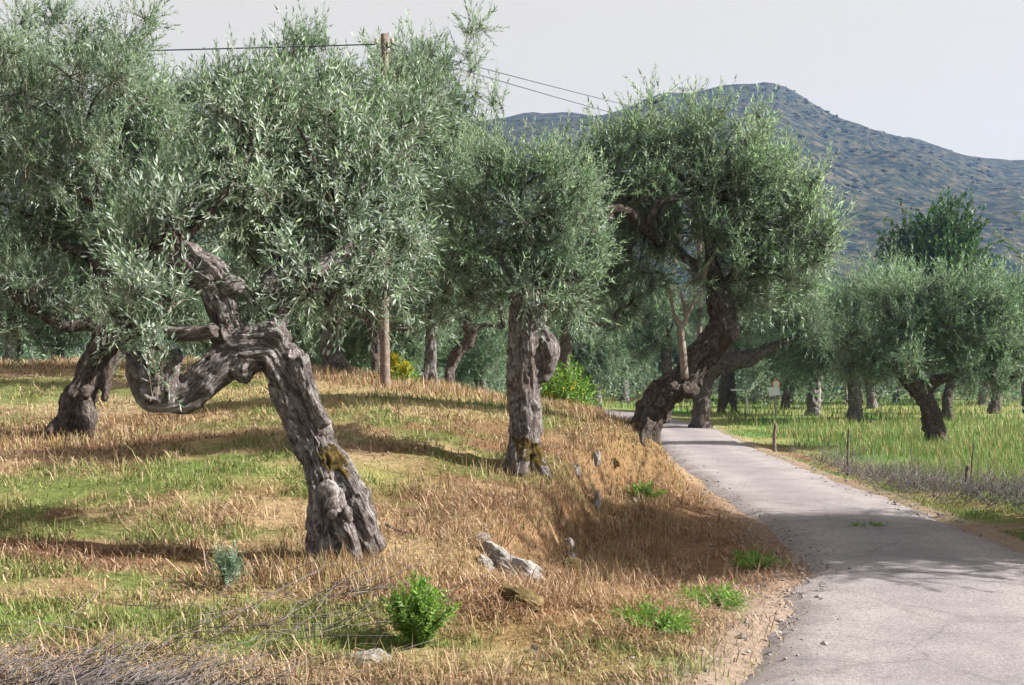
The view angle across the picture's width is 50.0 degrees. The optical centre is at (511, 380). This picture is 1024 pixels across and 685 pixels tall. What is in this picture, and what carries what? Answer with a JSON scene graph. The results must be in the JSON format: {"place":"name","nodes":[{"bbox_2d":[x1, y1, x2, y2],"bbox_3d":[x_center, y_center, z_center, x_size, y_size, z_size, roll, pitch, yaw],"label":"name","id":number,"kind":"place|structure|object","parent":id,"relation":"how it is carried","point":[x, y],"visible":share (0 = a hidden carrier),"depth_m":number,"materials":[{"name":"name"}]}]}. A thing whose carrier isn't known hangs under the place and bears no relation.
{"place":"outdoors","nodes":[
{"label":"outdoors","id":0,"kind":"place"},
{"bbox_2d":[0,354,728,615],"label":"long dry grass","id":1,"kind":"structure","parent":0,"point":[328,572],"depth_m":11.97,"materials":[{"name":"beige plant"}]},
{"bbox_2d":[0,354,1023,684],"bbox_3d":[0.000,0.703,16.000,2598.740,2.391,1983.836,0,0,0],"label":"ground","id":2,"kind":"structure","parent":0,"point":[392,460],"depth_m":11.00,"materials":[{"name":"beige plant"}]},
{"bbox_2d":[0,208,92,363],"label":"olive tree","id":3,"kind":"object","parent":2,"relation":"on","point":[56,350],"visible":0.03,"depth_m":35.23,"materials":[{"name":"green plant"}]},
{"bbox_2d":[0,193,94,362],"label":"olive tree","id":4,"kind":"object","parent":2,"relation":"on","point":[19,347],"visible":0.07,"depth_m":30.32,"materials":[{"name":"green plant"}]},
{"bbox_2d":[0,0,209,439],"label":"olive tree","id":5,"kind":"object","parent":2,"relation":"on","point":[28,69],"visible":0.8,"depth_m":13.65,"materials":[{"name":"green plant"}]},
{"bbox_2d":[58,215,246,361],"bbox_3d":[-9.794,-2.265,29.824,4.927,5.262,4.847,0,0,-38],"label":"olive tree","id":6,"kind":"object","parent":2,"relation":"on","point":[197,306],"visible":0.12,"depth_m":29.16,"materials":[{"name":"green plant"}]},
{"bbox_2d":[0,615,373,684],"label":"brushwood","id":7,"kind":"object","parent":2,"relation":"on","point":[104,670],"visible":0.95,"depth_m":5.56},
{"bbox_2d":[162,231,232,359],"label":"olive tree","id":8,"kind":"object","parent":2,"relation":"on","point":[196,351],"visible":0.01,"depth_m":36.79,"materials":[{"name":"green plant"}]},
{"bbox_2d":[204,539,252,590],"bbox_3d":[-2.025,1.294,7.747,0.335,0.405,0.353,0,0,0],"label":"bush","id":9,"kind":"object","parent":2,"relation":"on","point":[226,570],"visible":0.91,"depth_m":7.73,"materials":[{"name":"green plant"}]},
{"bbox_2d":[0,517,491,665],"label":"dry stalk","id":10,"kind":"object","parent":2,"relation":"on","point":[332,588],"visible":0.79,"depth_m":6.78,"materials":[{"name":"beige plant"}]},
{"bbox_2d":[123,0,392,373],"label":"olive tree","id":11,"kind":"object","parent":2,"relation":"on","point":[337,358],"visible":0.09,"depth_m":19.82,"materials":[{"name":"green plant"}]},
{"bbox_2d":[51,21,466,566],"bbox_3d":[-1.929,-0.688,8.854,3.262,4.557,1.831,0,0,-15],"label":"olive tree","id":12,"kind":"object","parent":2,"relation":"on","point":[188,205],"visible":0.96,"depth_m":8.59,"materials":[{"name":"green plant"}]},
{"bbox_2d":[179,228,351,365],"bbox_3d":[-7.032,-2.388,32.305,6.270,6.183,5.501,0,0,15],"label":"olive tree","id":13,"kind":"object","parent":2,"relation":"on","point":[297,338],"visible":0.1,"depth_m":31.63,"materials":[{"name":"green plant"}]},
{"bbox_2d":[298,333,355,368],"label":"olive tree","id":14,"kind":"object","parent":2,"relation":"on","point":[314,356],"visible":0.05,"depth_m":44.61,"materials":[{"name":"green plant"}]},
{"bbox_2d":[311,323,415,371],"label":"olive tree","id":15,"kind":"object","parent":2,"relation":"on","point":[366,363],"visible":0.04,"depth_m":38.23,"materials":[{"name":"green plant"}]},
{"bbox_2d":[348,648,395,667],"bbox_3d":[-0.819,1.640,6.359,0.294,0.154,0.222,0,0,0],"label":"rock","id":16,"kind":"object","parent":2,"relation":"on","point":[372,654],"visible":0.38,"depth_m":6.35,"materials":[{"name":"stone"}]},
{"bbox_2d":[313,229,433,375],"bbox_3d":[-3.091,-1.863,24.952,3.179,3.930,2.214,0,0,0],"label":"olive tree","id":17,"kind":"object","parent":2,"relation":"on","point":[375,355],"visible":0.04,"depth_m":24.92,"materials":[{"name":"green plant"}]},
{"bbox_2d":[374,33,393,387],"bbox_3d":[-2.089,-2.625,17.994,0.330,6.151,0.182,0,0,0],"label":"utility pole","id":18,"kind":"object","parent":2,"relation":"on","point":[384,360],"visible":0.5,"depth_m":17.94,"materials":[{"name":"brown wood"}]},
{"bbox_2d":[45,44,375,52],"bbox_3d":[-8.158,-5.482,18.300,11.902,0.088,0.021,0,0,3],"label":"power cable","id":19,"kind":"object","parent":18,"relation":"attached to","point":[260,47],"visible":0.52,"depth_m":18.09,"materials":[{"name":"grey plastic"}]},
{"bbox_2d":[391,48,691,132],"bbox_3d":[2.886,-7.871,31.901,0.021,4.932,29.637,0,0,19],"label":"power cable","id":20,"kind":"object","parent":18,"relation":"attached to","point":[512,84],"visible":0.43,"depth_m":23.95,"materials":[{"name":"grey plastic"}]},
{"bbox_2d":[307,274,462,378],"bbox_3d":[-3.771,-2.109,33.563,5.501,6.183,6.270,0,0,-42],"label":"olive tree","id":21,"kind":"object","parent":2,"relation":"on","point":[415,351],"visible":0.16,"depth_m":33.27,"materials":[{"name":"green plant"}]},
{"bbox_2d":[368,351,423,380],"bbox_3d":[-1.937,-0.116,19.215,1.036,0.807,0.689,0,0,-22],"label":"bush","id":22,"kind":"object","parent":2,"relation":"on","point":[393,362],"visible":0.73,"depth_m":19.17,"materials":[{"name":"yellow plant"}]},
{"bbox_2d":[384,522,409,533],"bbox_3d":[-0.977,1.250,9.296,0.310,0.070,0.029,0,0,42],"label":"fallen stick","id":23,"kind":"object","parent":2,"relation":"on","point":[390,526],"visible":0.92,"depth_m":9.29,"materials":[{"name":"wood"}]},
{"bbox_2d":[391,359,422,382],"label":"bush","id":24,"kind":"object","parent":2,"relation":"on","point":[407,369],"visible":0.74,"depth_m":18.85,"materials":[{"name":"yellow plant"}]},
{"bbox_2d":[329,0,510,383],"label":"olive tree","id":25,"kind":"object","parent":2,"relation":"on","point":[403,63],"visible":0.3,"depth_m":19.20,"materials":[{"name":"green plant"}]},
{"bbox_2d":[380,570,462,647],"bbox_3d":[-0.558,1.402,6.776,0.514,0.492,0.480,0,0,0],"label":"bush","id":26,"kind":"object","parent":2,"relation":"on","point":[419,621],"visible":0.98,"depth_m":6.69,"materials":[{"name":"green plant"}]},
{"bbox_2d":[409,241,523,386],"bbox_3d":[-1.219,-1.814,26.939,3.452,4.017,2.145,0,0,0],"label":"olive tree","id":27,"kind":"object","parent":2,"relation":"on","point":[457,352],"visible":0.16,"depth_m":26.89,"materials":[{"name":"green plant"}]},
{"bbox_2d":[473,532,491,542],"bbox_3d":[-0.254,1.337,9.207,0.170,0.127,0.133,0,0,0],"label":"rock","id":28,"kind":"object","parent":2,"relation":"on","point":[485,535],"visible":0.42,"depth_m":9.18,"materials":[{"name":"stone"}]},
{"bbox_2d":[476,554,493,570],"bbox_3d":[-0.217,1.465,8.791,0.165,0.154,0.122,0,0,0],"label":"rock","id":29,"kind":"object","parent":2,"relation":"on","point":[483,558],"visible":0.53,"depth_m":8.76,"materials":[{"name":"stone"}]},
{"bbox_2d":[436,288,552,392],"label":"olive tree","id":30,"kind":"object","parent":2,"relation":"on","point":[475,363],"visible":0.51,"depth_m":44.82,"materials":[{"name":"green plant"}]},
{"bbox_2d":[0,330,1010,397],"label":"grove","id":31,"kind":"object","parent":2,"relation":"on","point":[44,357],"visible":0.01,"depth_m":90.18,"materials":[{"name":"green plant"}]},
{"bbox_2d":[482,541,545,581],"bbox_3d":[-0.002,1.498,8.985,0.561,0.371,0.317,0,0,0],"label":"rock","id":32,"kind":"object","parent":2,"relation":"on","point":[500,554],"visible":0.45,"depth_m":8.88,"materials":[{"name":"stone"}]},
{"bbox_2d":[407,105,633,477],"label":"olive tree","id":33,"kind":"object","parent":2,"relation":"on","point":[533,351],"visible":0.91,"depth_m":11.87,"materials":[{"name":"green plant"}]},
{"bbox_2d":[498,584,544,611],"bbox_3d":[0.069,1.517,7.596,0.298,0.215,0.161,0,0,19],"label":"rock","id":34,"kind":"object","parent":2,"relation":"on","point":[512,592],"visible":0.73,"depth_m":7.55,"materials":[{"name":"stone"}]},
{"bbox_2d":[530,644,537,652],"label":"rock","id":35,"kind":"object","parent":2,"relation":"on","point":[533,647],"visible":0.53,"depth_m":6.89,"materials":[{"name":"stone"}]},
{"bbox_2d":[560,537,573,547],"bbox_3d":[0.559,1.676,11.006,0.136,0.219,0.081,0,0,32],"label":"rock","id":36,"kind":"object","parent":2,"relation":"on","point":[568,540],"visible":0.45,"depth_m":10.97,"materials":[{"name":"stone"}]},
{"bbox_2d":[560,554,582,574],"bbox_3d":[0.517,1.744,9.899,0.259,0.362,0.217,0,0,0],"label":"rock","id":37,"kind":"object","parent":2,"relation":"on","point":[568,557],"visible":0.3,"depth_m":9.87,"materials":[{"name":"stone"}]},
{"bbox_2d":[540,353,606,407],"bbox_3d":[1.011,0.095,20.034,1.460,1.224,1.538,0,0,0],"label":"bush","id":38,"kind":"object","parent":2,"relation":"on","point":[562,385],"visible":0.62,"depth_m":19.78,"materials":[{"name":"green plant"}]},
{"bbox_2d":[574,463,580,477],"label":"rock","id":39,"kind":"object","parent":2,"relation":"on","point":[577,468],"visible":0.68,"depth_m":12.58,"materials":[{"name":"stone"}]},
{"bbox_2d":[545,273,640,374],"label":"olive tree","id":40,"kind":"object","parent":2,"relation":"on","point":[566,347],"visible":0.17,"depth_m":33.88,"materials":[{"name":"green plant"}]},
{"bbox_2d":[547,295,644,410],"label":"olive tree","id":41,"kind":"object","parent":2,"relation":"on","point":[599,364],"visible":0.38,"depth_m":49.08,"materials":[{"name":"green plant"}]},
{"bbox_2d":[593,449,600,466],"bbox_3d":[1.038,0.966,13.393,0.101,0.255,0.079,0,0,0],"label":"rock","id":42,"kind":"object","parent":2,"relation":"on","point":[597,459],"visible":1,"depth_m":13.37,"materials":[{"name":"stone"}]},
{"bbox_2d":[593,490,600,507],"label":"rock","id":43,"kind":"object","parent":2,"relation":"on","point":[597,501],"visible":0.74,"depth_m":12.58,"materials":[{"name":"stone"}]},
{"bbox_2d":[611,457,620,466],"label":"rock","id":44,"kind":"object","parent":2,"relation":"on","point":[616,463],"visible":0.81,"depth_m":13.96,"materials":[{"name":"stone"}]},
{"bbox_2d":[600,323,664,402],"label":"olive tree","id":45,"kind":"object","parent":2,"relation":"on","point":[625,384],"visible":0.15,"depth_m":65.46,"materials":[{"name":"green plant"}]},
{"bbox_2d":[625,480,667,499],"bbox_3d":[1.652,1.361,13.590,0.511,0.300,0.484,0,0,45],"label":"weed","id":46,"kind":"object","parent":2,"relation":"on","point":[647,489],"visible":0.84,"depth_m":13.54,"materials":[{"name":"green plant"}]},
{"bbox_2d":[607,592,706,636],"bbox_3d":[0.955,1.579,7.415,0.681,0.323,0.598,0,0,23],"label":"weed","id":47,"kind":"object","parent":2,"relation":"on","point":[666,621],"visible":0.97,"depth_m":7.37,"materials":[{"name":"green plant"}]},
{"bbox_2d":[614,276,708,406],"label":"olive tree","id":48,"kind":"object","parent":2,"relation":"on","point":[664,342],"visible":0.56,"depth_m":39.81,"materials":[{"name":"green plant"}]},
{"bbox_2d":[637,310,708,400],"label":"olive tree","id":49,"kind":"object","parent":2,"relation":"on","point":[675,352],"visible":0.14,"depth_m":72.38,"materials":[{"name":"green plant"}]},
{"bbox_2d":[697,234,701,337],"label":"utility pole","id":50,"kind":"object","parent":2,"relation":"on","point":[699,330],"visible":0.04,"depth_m":45.91,"materials":[{"name":"brown wood"}]},
{"bbox_2d":[392,44,671,115],"bbox_3d":[2.886,-8.196,32.001,0.021,5.382,29.637,0,0,19],"label":"power cable","id":51,"kind":"object","parent":50,"relation":"attached to","point":[517,77],"visible":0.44,"depth_m":24.21,"materials":[{"name":"grey plastic"}]},
{"bbox_2d":[542,64,859,445],"bbox_3d":[2.550,-1.572,15.186,4.566,5.572,2.538,0,0,0],"label":"olive tree","id":52,"kind":"object","parent":2,"relation":"on","point":[744,176],"visible":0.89,"depth_m":14.81,"materials":[{"name":"green plant"}]},
{"bbox_2d":[391,354,1021,406],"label":"undergrowth","id":53,"kind":"object","parent":2,"relation":"on","point":[639,382],"visible":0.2,"depth_m":68.80,"materials":[{"name":"green plant"}]},
{"bbox_2d":[666,576,759,611],"bbox_3d":[1.535,1.678,8.579,0.833,0.288,0.726,0,0,0],"label":"weed","id":54,"kind":"object","parent":2,"relation":"on","point":[726,594],"visible":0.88,"depth_m":8.57,"materials":[{"name":"green plant"}]},
{"bbox_2d":[685,317,766,413],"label":"olive tree","id":55,"kind":"object","parent":2,"relation":"on","point":[726,394],"visible":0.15,"depth_m":51.81,"materials":[{"name":"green plant"}]},
{"bbox_2d":[731,389,747,413],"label":"bent pipe","id":56,"kind":"object","parent":2,"relation":"on","point":[745,394],"visible":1,"depth_m":49.98,"materials":[{"name":"grey metal"}]},
{"bbox_2d":[734,367,772,398],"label":"olive tree","id":57,"kind":"object","parent":2,"relation":"on","point":[759,394],"visible":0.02,"depth_m":79.86,"materials":[{"name":"green plant"}]},
{"bbox_2d":[725,543,792,570],"bbox_3d":[2.345,1.692,10.431,0.605,0.293,0.594,0,0,0],"label":"weed","id":58,"kind":"object","parent":2,"relation":"on","point":[755,558],"visible":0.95,"depth_m":10.39,"materials":[{"name":"green plant"}]},
{"bbox_2d":[688,253,844,428],"bbox_3d":[9.334,-1.476,40.038,5.390,6.980,3.818,0,0,25],"label":"olive tree","id":59,"kind":"object","parent":2,"relation":"on","point":[734,360],"visible":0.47,"depth_m":39.77,"materials":[{"name":"green plant"}]},
{"bbox_2d":[768,380,779,419],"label":"road sign","id":60,"kind":"object","parent":2,"relation":"on","point":[774,390],"visible":0.92,"depth_m":44.92,"materials":[{"name":"white metal"}]},
{"bbox_2d":[772,423,776,451],"bbox_3d":[6.566,1.504,27.500,0.148,0.881,0.113,0,0,0],"label":"stake","id":61,"kind":"object","parent":2,"relation":"on","point":[774,438],"visible":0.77,"depth_m":27.46,"materials":[{"name":"brown wood"}]},
{"bbox_2d":[736,273,839,402],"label":"olive tree","id":62,"kind":"object","parent":2,"relation":"on","point":[792,401],"visible":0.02,"depth_m":72.22,"materials":[{"name":"green plant"}]},
{"bbox_2d":[740,276,851,415],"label":"olive tree","id":63,"kind":"object","parent":2,"relation":"on","point":[813,401],"visible":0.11,"depth_m":49.79,"materials":[{"name":"green plant"}]},
{"bbox_2d":[751,286,843,407],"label":"olive tree","id":64,"kind":"object","parent":2,"relation":"on","point":[785,397],"visible":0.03,"depth_m":59.84,"materials":[{"name":"green plant"}]},
{"bbox_2d":[588,395,1023,540],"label":"meadow grass","id":65,"kind":"structure","parent":2,"relation":"on","point":[906,442],"depth_m":31.13,"materials":[{"name":"green plant"}]},
{"bbox_2d":[620,444,1023,684],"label":"gravel","id":66,"kind":"structure","parent":2,"relation":"on","point":[743,636],"depth_m":10.46,"materials":[{"name":"grey gravel"}]},
{"bbox_2d":[749,234,932,421],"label":"olive tree","id":67,"kind":"object","parent":2,"relation":"on","point":[854,400],"visible":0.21,"depth_m":44.02,"materials":[{"name":"green plant"}]},
{"bbox_2d":[845,381,847,405],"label":"stake","id":68,"kind":"object","parent":2,"relation":"on","point":[846,393],"visible":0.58,"depth_m":65.95,"materials":[{"name":"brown wood"}]},
{"bbox_2d":[846,429,849,475],"bbox_3d":[6.576,1.483,21.501,0.084,1.087,0.056,0,0,0],"label":"stake","id":69,"kind":"object","parent":2,"relation":"on","point":[847,449],"visible":0.72,"depth_m":21.48,"materials":[{"name":"brown wood"}]},
{"bbox_2d":[823,347,923,408],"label":"olive tree","id":70,"kind":"object","parent":2,"relation":"on","point":[871,403],"visible":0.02,"depth_m":59.82,"materials":[{"name":"green plant"}]},
{"bbox_2d":[770,438,1023,516],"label":"dry bramble","id":71,"kind":"object","parent":2,"relation":"on","point":[966,490],"visible":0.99,"depth_m":16.70,"materials":[{"name":"grey plant"}]},
{"bbox_2d":[892,370,924,402],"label":"olive tree","id":72,"kind":"object","parent":2,"relation":"on","point":[898,392],"visible":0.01,"depth_m":71.86,"materials":[{"name":"green plant"}]},
{"bbox_2d":[816,238,1023,444],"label":"olive tree","id":73,"kind":"object","parent":2,"relation":"on","point":[982,313],"visible":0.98,"depth_m":29.62,"materials":[{"name":"green plant"}]},
{"bbox_2d":[874,183,1014,394],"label":"broadleaf tree","id":74,"kind":"object","parent":2,"relation":"on","point":[947,237],"visible":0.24,"depth_m":69.07,"materials":[{"name":"green plant"}]},
{"bbox_2d":[902,283,987,420],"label":"olive tree","id":75,"kind":"object","parent":2,"relation":"on","point":[947,397],"visible":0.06,"depth_m":43.85,"materials":[{"name":"green plant"}]},
{"bbox_2d":[964,465,968,483],"bbox_3d":[7.030,1.587,16.999,0.104,0.558,0.088,0,0,0],"label":"stake","id":76,"kind":"object","parent":2,"relation":"on","point":[966,469],"visible":0.37,"depth_m":16.97,"materials":[{"name":"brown wood"}]},
{"bbox_2d":[969,444,973,487],"bbox_3d":[7.153,1.436,17.100,0.097,0.889,0.031,0,0,0],"label":"stake","id":77,"kind":"object","parent":2,"relation":"on","point":[972,462],"visible":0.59,"depth_m":17.09,"materials":[{"name":"brown wood"}]},
{"bbox_2d":[937,290,1021,404],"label":"olive tree","id":78,"kind":"object","parent":2,"relation":"on","point":[980,394],"visible":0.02,"depth_m":67.86,"materials":[{"name":"green plant"}]},
{"bbox_2d":[957,287,1020,413],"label":"olive tree","id":79,"kind":"object","parent":2,"relation":"on","point":[994,406],"visible":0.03,"depth_m":51.83,"materials":[{"name":"green plant"}]},
{"bbox_2d":[990,190,1023,409],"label":"olive tree","id":80,"kind":"object","parent":2,"relation":"on","point":[1014,251],"visible":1,"depth_m":13.61,"materials":[{"name":"green plant"}]},
{"bbox_2d":[994,249,1023,413],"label":"olive tree","id":81,"kind":"object","parent":2,"relation":"on","point":[1022,309],"visible":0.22,"depth_m":45.94,"materials":[{"name":"green plant"}]},
{"bbox_2d":[0,82,1023,388],"bbox_3d":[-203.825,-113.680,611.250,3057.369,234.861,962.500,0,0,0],"label":"hill","id":82,"kind":"structure","parent":0,"point":[910,186],"depth_m":538.68,"materials":[{"name":"green plant"}]},
{"bbox_2d":[0,83,1023,383],"bbox_3d":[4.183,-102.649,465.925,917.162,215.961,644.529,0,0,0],"label":"scrub","id":83,"kind":"object","parent":82,"relation":"on","point":[796,115],"visible":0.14,"depth_m":622.18,"materials":[{"name":"green plant"}]},
{"bbox_2d":[0,0,1023,164],"label":"sky","id":84,"kind":"structure","parent":0,"point":[948,74],"materials":[{"name":"white"}]},
{"bbox_2d":[605,410,1023,684],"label":"road","id":85,"kind":"structure","parent":0,"point":[946,607],"depth_m":9.29,"materials":[{"name":"grey asphalt"}]},
{"bbox_2d":[847,518,887,527],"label":"weed","id":86,"kind":"object","parent":85,"relation":"on","point":[878,524],"visible":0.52,"depth_m":12.95,"materials":[{"name":"green plant"}]}
]}

